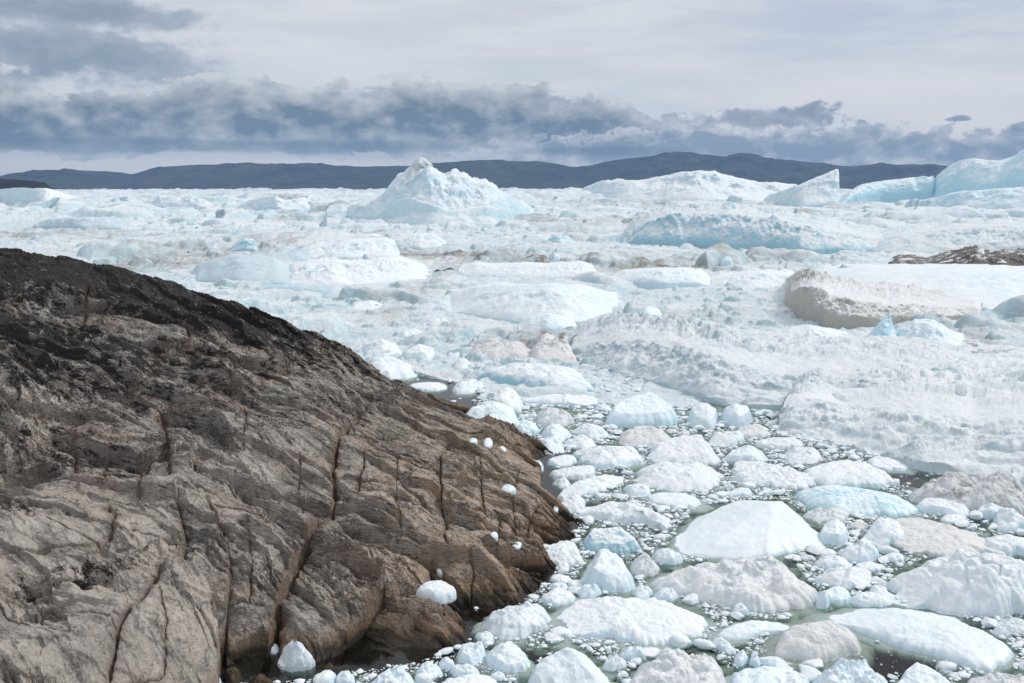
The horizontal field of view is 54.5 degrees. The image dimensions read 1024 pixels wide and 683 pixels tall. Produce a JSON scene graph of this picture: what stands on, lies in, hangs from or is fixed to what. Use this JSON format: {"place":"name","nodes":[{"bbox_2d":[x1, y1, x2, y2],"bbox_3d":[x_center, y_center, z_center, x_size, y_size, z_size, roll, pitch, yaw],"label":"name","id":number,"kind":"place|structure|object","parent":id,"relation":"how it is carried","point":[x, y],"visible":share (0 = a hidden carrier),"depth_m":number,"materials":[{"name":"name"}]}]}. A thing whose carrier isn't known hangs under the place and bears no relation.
{"place":"outdoors","nodes":[
{"label":"outdoors","id":0,"kind":"place"},
{"bbox_2d":[0,179,54,189],"bbox_3d":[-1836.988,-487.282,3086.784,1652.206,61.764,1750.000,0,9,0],"label":"headland","id":1,"kind":"structure","parent":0,"point":[9,183],"depth_m":2352.61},
{"bbox_2d":[0,248,602,682],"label":"rock shore","id":2,"kind":"structure","parent":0,"point":[200,488],"depth_m":55.16,"materials":[{"name":"stone"}]},
{"bbox_2d":[416,580,455,605],"bbox_3d":[-3.500,11.628,46.127,1.693,0.859,1.587,5,10,31],"label":"ice chunk","id":3,"kind":"object","parent":2,"relation":"on","point":[441,592],"visible":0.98,"depth_m":45.68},
{"bbox_2d":[0,151,947,189],"bbox_3d":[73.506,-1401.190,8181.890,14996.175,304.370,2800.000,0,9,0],"label":"hills","id":4,"kind":"structure","parent":0,"point":[499,173],"depth_m":7351.35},
{"bbox_2d":[0,0,1023,175],"label":"sky","id":5,"kind":"structure","parent":0,"point":[124,86],"materials":[{"name":"grey"}]},
{"bbox_2d":[145,203,882,290],"bbox_3d":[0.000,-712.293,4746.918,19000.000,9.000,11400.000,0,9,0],"label":"water","id":6,"kind":"structure","parent":0,"point":[414,254],"depth_m":551.75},
{"bbox_2d":[0,187,99,204],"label":"iceberg","id":7,"kind":"object","parent":6,"relation":"on","point":[11,196],"visible":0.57,"depth_m":983.30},
{"bbox_2d":[35,216,123,230],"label":"iceberg","id":8,"kind":"object","parent":6,"relation":"on","point":[101,223],"visible":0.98,"depth_m":457.10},
{"bbox_2d":[142,195,214,208],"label":"iceberg","id":9,"kind":"object","parent":6,"relation":"on","point":[162,201],"visible":0.82,"depth_m":903.18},
{"bbox_2d":[192,255,290,284],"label":"iceberg","id":10,"kind":"object","parent":6,"relation":"on","point":[273,270],"visible":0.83,"depth_m":210.26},
{"bbox_2d":[236,195,309,211],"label":"iceberg","id":11,"kind":"object","parent":6,"relation":"on","point":[273,202],"visible":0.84,"depth_m":796.70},
{"bbox_2d":[278,640,314,679],"bbox_3d":[-9.120,13.438,42.104,1.606,1.821,1.319,0,9,0],"label":"ice chunk","id":12,"kind":"object","parent":6,"relation":"on","point":[296,659],"visible":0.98,"depth_m":41.67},
{"bbox_2d":[301,237,399,258],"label":"iceberg","id":13,"kind":"object","parent":6,"relation":"on","point":[361,247],"visible":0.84,"depth_m":284.20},
{"bbox_2d":[287,256,431,284],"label":"iceberg","id":14,"kind":"object","parent":6,"relation":"on","point":[331,270],"visible":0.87,"depth_m":211.41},
{"bbox_2d":[362,339,401,354],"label":"ice floe","id":15,"kind":"object","parent":6,"relation":"on","point":[381,344],"visible":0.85,"depth_m":121.66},
{"bbox_2d":[366,355,420,384],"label":"ice floe","id":16,"kind":"object","parent":6,"relation":"on","point":[397,369],"visible":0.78,"depth_m":106.52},
{"bbox_2d":[372,666,414,682],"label":"ice floe","id":17,"kind":"object","parent":6,"relation":"on","point":[397,674],"visible":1,"depth_m":39.97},
{"bbox_2d":[388,233,445,249],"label":"iceberg","id":18,"kind":"object","parent":6,"relation":"on","point":[417,241],"visible":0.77,"depth_m":320.22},
{"bbox_2d":[402,344,435,360],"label":"ice floe","id":19,"kind":"object","parent":6,"relation":"on","point":[418,351],"visible":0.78,"depth_m":116.68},
{"bbox_2d":[409,382,447,393],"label":"ice floe","id":20,"kind":"object","parent":6,"relation":"on","point":[433,387],"visible":0.86,"depth_m":99.63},
{"bbox_2d":[414,661,443,682],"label":"ice floe","id":21,"kind":"object","parent":6,"relation":"on","point":[434,670],"visible":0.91,"depth_m":41.24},
{"bbox_2d":[347,157,533,225],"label":"iceberg","id":22,"kind":"object","parent":6,"relation":"on","point":[421,190],"visible":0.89,"depth_m":527.05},
{"bbox_2d":[448,663,479,677],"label":"ice floe","id":23,"kind":"object","parent":6,"relation":"on","point":[457,670],"visible":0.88,"depth_m":41.12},
{"bbox_2d":[451,379,483,400],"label":"ice floe","id":24,"kind":"object","parent":6,"relation":"on","point":[464,390],"visible":0.93,"depth_m":98.07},
{"bbox_2d":[442,673,496,682],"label":"ice floe","id":25,"kind":"object","parent":6,"relation":"on","point":[474,678],"visible":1,"depth_m":40.45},
{"bbox_2d":[454,641,486,670],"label":"ice floe","id":26,"kind":"object","parent":6,"relation":"on","point":[471,653],"visible":0.89,"depth_m":42.50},
{"bbox_2d":[466,401,518,424],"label":"ice floe","id":27,"kind":"object","parent":6,"relation":"on","point":[501,411],"visible":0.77,"depth_m":84.45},
{"bbox_2d":[469,337,530,359],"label":"iceberg","id":28,"kind":"object","parent":6,"relation":"on","point":[492,347],"visible":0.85,"depth_m":118.55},
{"bbox_2d":[479,641,534,682],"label":"ice floe","id":29,"kind":"object","parent":6,"relation":"on","point":[508,658],"visible":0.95,"depth_m":41.83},
{"bbox_2d":[492,387,523,416],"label":"ice floe","id":30,"kind":"object","parent":6,"relation":"on","point":[509,397],"visible":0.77,"depth_m":90.75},
{"bbox_2d":[470,601,551,652],"bbox_3d":[0.064,13.088,45.720,4.027,1.611,3.883,0,9,0],"label":"ice floe","id":31,"kind":"object","parent":6,"relation":"on","point":[511,623],"visible":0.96,"depth_m":45.36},
{"bbox_2d":[0,187,1023,431],"bbox_3d":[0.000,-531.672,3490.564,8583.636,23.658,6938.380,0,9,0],"label":"pack ice","id":32,"kind":"structure","parent":6,"relation":"on","point":[178,247],"depth_m":271.08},
{"bbox_2d":[458,261,597,277],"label":"iceberg","id":33,"kind":"object","parent":6,"relation":"on","point":[569,269],"visible":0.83,"depth_m":226.04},
{"bbox_2d":[443,282,623,323],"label":"iceberg","id":34,"kind":"object","parent":6,"relation":"on","point":[511,302],"visible":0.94,"depth_m":154.52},
{"bbox_2d":[481,362,594,391],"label":"iceberg","id":35,"kind":"object","parent":6,"relation":"on","point":[530,374],"visible":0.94,"depth_m":101.33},
{"bbox_2d":[518,313,576,330],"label":"iceberg","id":36,"kind":"object","parent":6,"relation":"on","point":[550,322],"visible":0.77,"depth_m":140.18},
{"bbox_2d":[530,333,576,364],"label":"iceberg","id":37,"kind":"object","parent":6,"relation":"on","point":[548,346],"visible":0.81,"depth_m":116.93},
{"bbox_2d":[535,407,576,432],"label":"ice floe","id":38,"kind":"object","parent":6,"relation":"on","point":[547,416],"visible":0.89,"depth_m":85.01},
{"bbox_2d":[541,424,571,442],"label":"ice floe","id":39,"kind":"object","parent":6,"relation":"on","point":[560,432],"visible":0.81,"depth_m":80.29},
{"bbox_2d":[538,588,579,612],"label":"ice floe","id":40,"kind":"object","parent":6,"relation":"on","point":[557,599],"visible":0.94,"depth_m":48.45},
{"bbox_2d":[523,394,597,407],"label":"ice floe","id":41,"kind":"object","parent":6,"relation":"on","point":[582,401],"visible":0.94,"depth_m":92.84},
{"bbox_2d":[546,454,577,469],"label":"ice floe","id":42,"kind":"object","parent":6,"relation":"on","point":[563,461],"visible":0.93,"depth_m":72.63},
{"bbox_2d":[543,540,585,571],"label":"ice floe","id":43,"kind":"object","parent":6,"relation":"on","point":[567,551],"visible":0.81,"depth_m":53.96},
{"bbox_2d":[528,647,613,682],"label":"ice floe","id":44,"kind":"object","parent":6,"relation":"on","point":[567,665],"visible":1,"depth_m":39.79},
{"bbox_2d":[557,493,585,513],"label":"ice floe","id":45,"kind":"object","parent":6,"relation":"on","point":[571,502],"visible":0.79,"depth_m":62.59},
{"bbox_2d":[549,465,598,483],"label":"ice floe","id":46,"kind":"object","parent":6,"relation":"on","point":[572,474],"visible":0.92,"depth_m":69.57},
{"bbox_2d":[563,434,596,452],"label":"ice floe","id":47,"kind":"object","parent":6,"relation":"on","point":[582,441],"visible":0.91,"depth_m":77.76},
{"bbox_2d":[576,583,601,598],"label":"ice floe","id":48,"kind":"object","parent":6,"relation":"on","point":[587,591],"visible":0.84,"depth_m":49.24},
{"bbox_2d":[571,423,609,444],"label":"ice floe","id":49,"kind":"object","parent":6,"relation":"on","point":[593,432],"visible":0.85,"depth_m":80.91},
{"bbox_2d":[557,474,626,498],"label":"ice floe","id":50,"kind":"object","parent":6,"relation":"on","point":[593,484],"visible":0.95,"depth_m":66.55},
{"bbox_2d":[579,548,637,597],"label":"ice floe","id":51,"kind":"object","parent":6,"relation":"on","point":[607,570],"visible":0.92,"depth_m":50.19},
{"bbox_2d":[569,446,650,475],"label":"ice floe","id":52,"kind":"object","parent":6,"relation":"on","point":[603,457],"visible":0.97,"depth_m":72.72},
{"bbox_2d":[579,527,641,563],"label":"ice floe","id":53,"kind":"object","parent":6,"relation":"on","point":[618,541],"visible":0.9,"depth_m":55.42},
{"bbox_2d":[601,653,627,673],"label":"ice floe","id":54,"kind":"object","parent":6,"relation":"on","point":[615,663],"visible":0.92,"depth_m":41.79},
{"bbox_2d":[573,500,672,534],"bbox_3d":[7.139,10.632,61.386,6.743,1.357,3.828,5,10,27],"label":"ice floe","id":55,"kind":"object","parent":6,"relation":"on","point":[631,511],"visible":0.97,"depth_m":60.28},
{"bbox_2d":[543,596,717,652],"bbox_3d":[5.324,13.099,46.027,8.692,1.420,5.951,0,9,0],"label":"ice floe","id":56,"kind":"object","parent":6,"relation":"on","point":[651,622],"visible":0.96,"depth_m":45.44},
{"bbox_2d":[241,354,1023,682],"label":"brash ice","id":57,"kind":"structure","parent":6,"relation":"on","point":[807,668],"depth_m":56.45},
{"bbox_2d":[619,646,647,663],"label":"ice floe","id":58,"kind":"object","parent":6,"relation":"on","point":[629,653],"visible":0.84,"depth_m":42.69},
{"bbox_2d":[622,483,651,500],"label":"ice floe","id":59,"kind":"object","parent":6,"relation":"on","point":[638,489],"visible":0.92,"depth_m":65.50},
{"bbox_2d":[604,392,679,437],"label":"iceberg","id":60,"kind":"object","parent":6,"relation":"on","point":[649,409],"visible":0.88,"depth_m":84.56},
{"bbox_2d":[617,425,670,449],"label":"ice floe","id":61,"kind":"object","parent":6,"relation":"on","point":[634,436],"visible":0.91,"depth_m":78.75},
{"bbox_2d":[629,553,660,582],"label":"ice floe","id":62,"kind":"object","parent":6,"relation":"on","point":[646,565],"visible":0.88,"depth_m":52.07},
{"bbox_2d":[613,267,711,288],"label":"iceberg","id":63,"kind":"object","parent":6,"relation":"on","point":[664,277],"visible":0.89,"depth_m":200.67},
{"bbox_2d":[651,548,683,572],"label":"ice floe","id":64,"kind":"object","parent":6,"relation":"on","point":[667,557],"visible":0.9,"depth_m":53.57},
{"bbox_2d":[629,648,726,682],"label":"ice floe","id":65,"kind":"object","parent":6,"relation":"on","point":[669,665],"visible":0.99,"depth_m":40.32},
{"bbox_2d":[643,492,715,514],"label":"ice floe","id":66,"kind":"object","parent":6,"relation":"on","point":[671,500],"visible":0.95,"depth_m":63.47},
{"bbox_2d":[631,461,728,495],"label":"ice floe","id":67,"kind":"object","parent":6,"relation":"on","point":[674,477],"visible":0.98,"depth_m":67.90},
{"bbox_2d":[646,434,722,473],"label":"ice floe","id":68,"kind":"object","parent":6,"relation":"on","point":[682,449],"visible":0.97,"depth_m":73.98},
{"bbox_2d":[582,170,797,201],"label":"iceberg","id":69,"kind":"object","parent":6,"relation":"on","point":[695,185],"visible":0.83,"depth_m":1349.11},
{"bbox_2d":[686,403,718,431],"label":"ice floe","id":70,"kind":"object","parent":6,"relation":"on","point":[705,415],"visible":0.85,"depth_m":84.27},
{"bbox_2d":[711,637,736,661],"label":"ice floe","id":71,"kind":"object","parent":6,"relation":"on","point":[721,644],"visible":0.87,"depth_m":43.41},
{"bbox_2d":[709,430,745,452],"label":"ice floe","id":72,"kind":"object","parent":6,"relation":"on","point":[725,439],"visible":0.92,"depth_m":78.53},
{"bbox_2d":[635,555,824,622],"bbox_3d":[10.650,12.516,49.729,9.685,2.707,7.090,-2,9,-11],"label":"ice floe","id":73,"kind":"object","parent":6,"relation":"on","point":[767,584],"visible":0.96,"depth_m":48.81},
{"bbox_2d":[721,404,752,429],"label":"ice floe","id":74,"kind":"object","parent":6,"relation":"on","point":[736,416],"visible":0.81,"depth_m":84.52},
{"bbox_2d":[721,445,766,469],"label":"ice floe","id":75,"kind":"object","parent":6,"relation":"on","point":[746,453],"visible":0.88,"depth_m":73.39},
{"bbox_2d":[663,500,825,570],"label":"iceberg","id":76,"kind":"object","parent":6,"relation":"on","point":[736,530],"visible":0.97,"depth_m":56.45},
{"bbox_2d":[706,620,790,648],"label":"ice floe","id":77,"kind":"object","parent":6,"relation":"on","point":[735,634],"visible":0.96,"depth_m":45.00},
{"bbox_2d":[710,269,793,289],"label":"iceberg","id":78,"kind":"object","parent":6,"relation":"on","point":[766,279],"visible":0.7,"depth_m":200.70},
{"bbox_2d":[736,424,769,440],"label":"ice floe","id":79,"kind":"object","parent":6,"relation":"on","point":[755,430],"visible":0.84,"depth_m":81.43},
{"bbox_2d":[623,202,883,253],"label":"iceberg","id":80,"kind":"object","parent":6,"relation":"on","point":[730,224],"visible":0.83,"depth_m":328.64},
{"bbox_2d":[725,666,798,682],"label":"ice floe","id":81,"kind":"object","parent":6,"relation":"on","point":[766,674],"visible":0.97,"depth_m":40.55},
{"bbox_2d":[729,461,816,492],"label":"ice floe","id":82,"kind":"object","parent":6,"relation":"on","point":[759,473],"visible":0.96,"depth_m":68.28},
{"bbox_2d":[754,437,806,453],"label":"ice floe","id":83,"kind":"object","parent":6,"relation":"on","point":[785,444],"visible":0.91,"depth_m":77.30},
{"bbox_2d":[570,310,1023,411],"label":"iceberg","id":84,"kind":"object","parent":6,"relation":"on","point":[714,363],"visible":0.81,"depth_m":107.96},
{"bbox_2d":[764,169,839,206],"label":"iceberg","id":85,"kind":"object","parent":6,"relation":"on","point":[821,190],"visible":0.94,"depth_m":984.67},
{"bbox_2d":[782,447,824,470],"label":"ice floe","id":86,"kind":"object","parent":6,"relation":"on","point":[800,455],"visible":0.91,"depth_m":73.51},
{"bbox_2d":[743,616,877,672],"bbox_3d":[13.169,13.530,44.785,6.208,2.318,6.276,0,9,0],"label":"ice floe","id":87,"kind":"object","parent":6,"relation":"on","point":[829,643],"visible":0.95,"depth_m":43.12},
{"bbox_2d":[777,324,847,337],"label":"iceberg","id":88,"kind":"object","parent":6,"relation":"on","point":[810,330],"visible":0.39,"depth_m":128.25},
{"bbox_2d":[802,507,851,525],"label":"ice floe","id":89,"kind":"object","parent":6,"relation":"on","point":[816,516],"visible":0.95,"depth_m":60.53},
{"bbox_2d":[813,555,852,572],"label":"ice floe","id":90,"kind":"object","parent":6,"relation":"on","point":[828,561],"visible":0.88,"depth_m":53.09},
{"bbox_2d":[819,519,849,548],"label":"ice floe","id":91,"kind":"object","parent":6,"relation":"on","point":[834,532],"visible":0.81,"depth_m":56.55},
{"bbox_2d":[826,586,852,609],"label":"ice floe","id":92,"kind":"object","parent":6,"relation":"on","point":[840,597],"visible":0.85,"depth_m":48.62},
{"bbox_2d":[812,566,872,595],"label":"ice floe","id":93,"kind":"object","parent":6,"relation":"on","point":[847,578],"visible":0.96,"depth_m":50.75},
{"bbox_2d":[811,658,887,682],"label":"ice floe","id":94,"kind":"object","parent":6,"relation":"on","point":[842,670],"visible":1,"depth_m":40.06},
{"bbox_2d":[804,459,896,492],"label":"ice floe","id":95,"kind":"object","parent":6,"relation":"on","point":[857,474],"visible":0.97,"depth_m":68.11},
{"bbox_2d":[837,543,880,565],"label":"ice floe","id":96,"kind":"object","parent":6,"relation":"on","point":[862,552],"visible":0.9,"depth_m":54.02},
{"bbox_2d":[791,484,933,526],"bbox_3d":[22.224,10.315,63.699,8.261,1.725,6.466,0,9,0],"label":"ice floe","id":97,"kind":"object","parent":6,"relation":"on","point":[868,502],"visible":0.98,"depth_m":62.47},
{"bbox_2d":[849,591,894,608],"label":"ice floe","id":98,"kind":"object","parent":6,"relation":"on","point":[875,600],"visible":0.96,"depth_m":48.20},
{"bbox_2d":[857,517,903,553],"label":"ice floe","id":99,"kind":"object","parent":6,"relation":"on","point":[885,531],"visible":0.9,"depth_m":57.07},
{"bbox_2d":[869,313,896,335],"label":"ice fin","id":100,"kind":"object","parent":6,"relation":"on","point":[884,327],"visible":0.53,"depth_m":126.93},
{"bbox_2d":[784,268,982,329],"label":"iceberg","id":101,"kind":"object","parent":6,"relation":"on","point":[825,299],"visible":0.9,"depth_m":151.18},
{"bbox_2d":[840,175,934,202],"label":"iceberg","id":102,"kind":"object","parent":6,"relation":"on","point":[910,188],"visible":0.95,"depth_m":1118.08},
{"bbox_2d":[867,456,918,476],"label":"ice floe","id":103,"kind":"object","parent":6,"relation":"on","point":[889,466],"visible":0.94,"depth_m":71.40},
{"bbox_2d":[776,356,1023,485],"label":"iceberg","id":104,"kind":"object","parent":6,"relation":"on","point":[969,422],"visible":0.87,"depth_m":82.32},
{"bbox_2d":[803,608,1018,676],"bbox_3d":[18.269,13.184,45.540,9.204,1.251,5.330,7,11,36],"label":"ice floe","id":105,"kind":"object","parent":6,"relation":"on","point":[929,637],"visible":0.98,"depth_m":43.91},
{"bbox_2d":[815,263,1023,308],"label":"iceberg","id":106,"kind":"object","parent":6,"relation":"on","point":[990,286],"visible":0.62,"depth_m":184.76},
{"bbox_2d":[897,662,949,682],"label":"ice floe","id":107,"kind":"object","parent":6,"relation":"on","point":[916,672],"visible":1,"depth_m":40.04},
{"bbox_2d":[895,318,965,344],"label":"iceberg","id":108,"kind":"object","parent":6,"relation":"on","point":[927,328],"visible":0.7,"depth_m":126.67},
{"bbox_2d":[916,497,973,522],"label":"ice floe","id":109,"kind":"object","parent":6,"relation":"on","point":[935,506],"visible":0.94,"depth_m":61.74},
{"bbox_2d":[871,216,1023,253],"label":"iceberg","id":110,"kind":"object","parent":6,"relation":"on","point":[993,234],"visible":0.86,"depth_m":303.09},
{"bbox_2d":[892,517,1006,561],"bbox_3d":[24.542,11.338,57.349,6.563,1.200,6.572,0,9,0],"label":"ice floe","id":111,"kind":"object","parent":6,"relation":"on","point":[930,539],"visible":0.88,"depth_m":55.92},
{"bbox_2d":[886,548,1023,628],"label":"iceberg","id":112,"kind":"object","parent":6,"relation":"on","point":[959,584],"visible":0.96,"depth_m":47.89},
{"bbox_2d":[888,245,1023,265],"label":"debris ridge","id":113,"kind":"structure","parent":6,"relation":"on","point":[968,255],"depth_m":245.82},
{"bbox_2d":[906,471,1023,534],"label":"iceberg","id":114,"kind":"object","parent":6,"relation":"on","point":[1004,489],"visible":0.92,"depth_m":63.02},
{"bbox_2d":[924,187,1023,208],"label":"iceberg","id":115,"kind":"object","parent":6,"relation":"on","point":[1004,198],"visible":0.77,"depth_m":837.25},
{"bbox_2d":[932,150,1023,196],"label":"iceberg","id":116,"kind":"object","parent":6,"relation":"on","point":[970,174],"visible":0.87,"depth_m":1042.00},
{"bbox_2d":[974,502,1002,527],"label":"ice floe","id":117,"kind":"object","parent":6,"relation":"on","point":[988,511],"visible":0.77,"depth_m":60.83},
{"bbox_2d":[967,671,1023,682],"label":"ice floe","id":118,"kind":"object","parent":6,"relation":"on","point":[996,677],"visible":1,"depth_m":39.92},
{"bbox_2d":[985,534,1023,560],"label":"ice floe","id":119,"kind":"object","parent":6,"relation":"on","point":[1009,545],"visible":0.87,"depth_m":54.99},
{"bbox_2d":[991,617,1023,641],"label":"ice chunk","id":120,"kind":"object","parent":6,"relation":"on","point":[1008,627],"visible":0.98,"depth_m":45.07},
{"bbox_2d":[992,508,1023,536],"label":"ice floe","id":121,"kind":"object","parent":6,"relation":"on","point":[1006,520],"visible":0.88,"depth_m":58.97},
{"bbox_2d":[432,390,993,682],"bbox_3d":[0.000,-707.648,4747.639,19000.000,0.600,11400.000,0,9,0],"label":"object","id":122,"kind":"structure","parent":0,"point":[886,668],"depth_m":61.33,"materials":[{"name":"green"}]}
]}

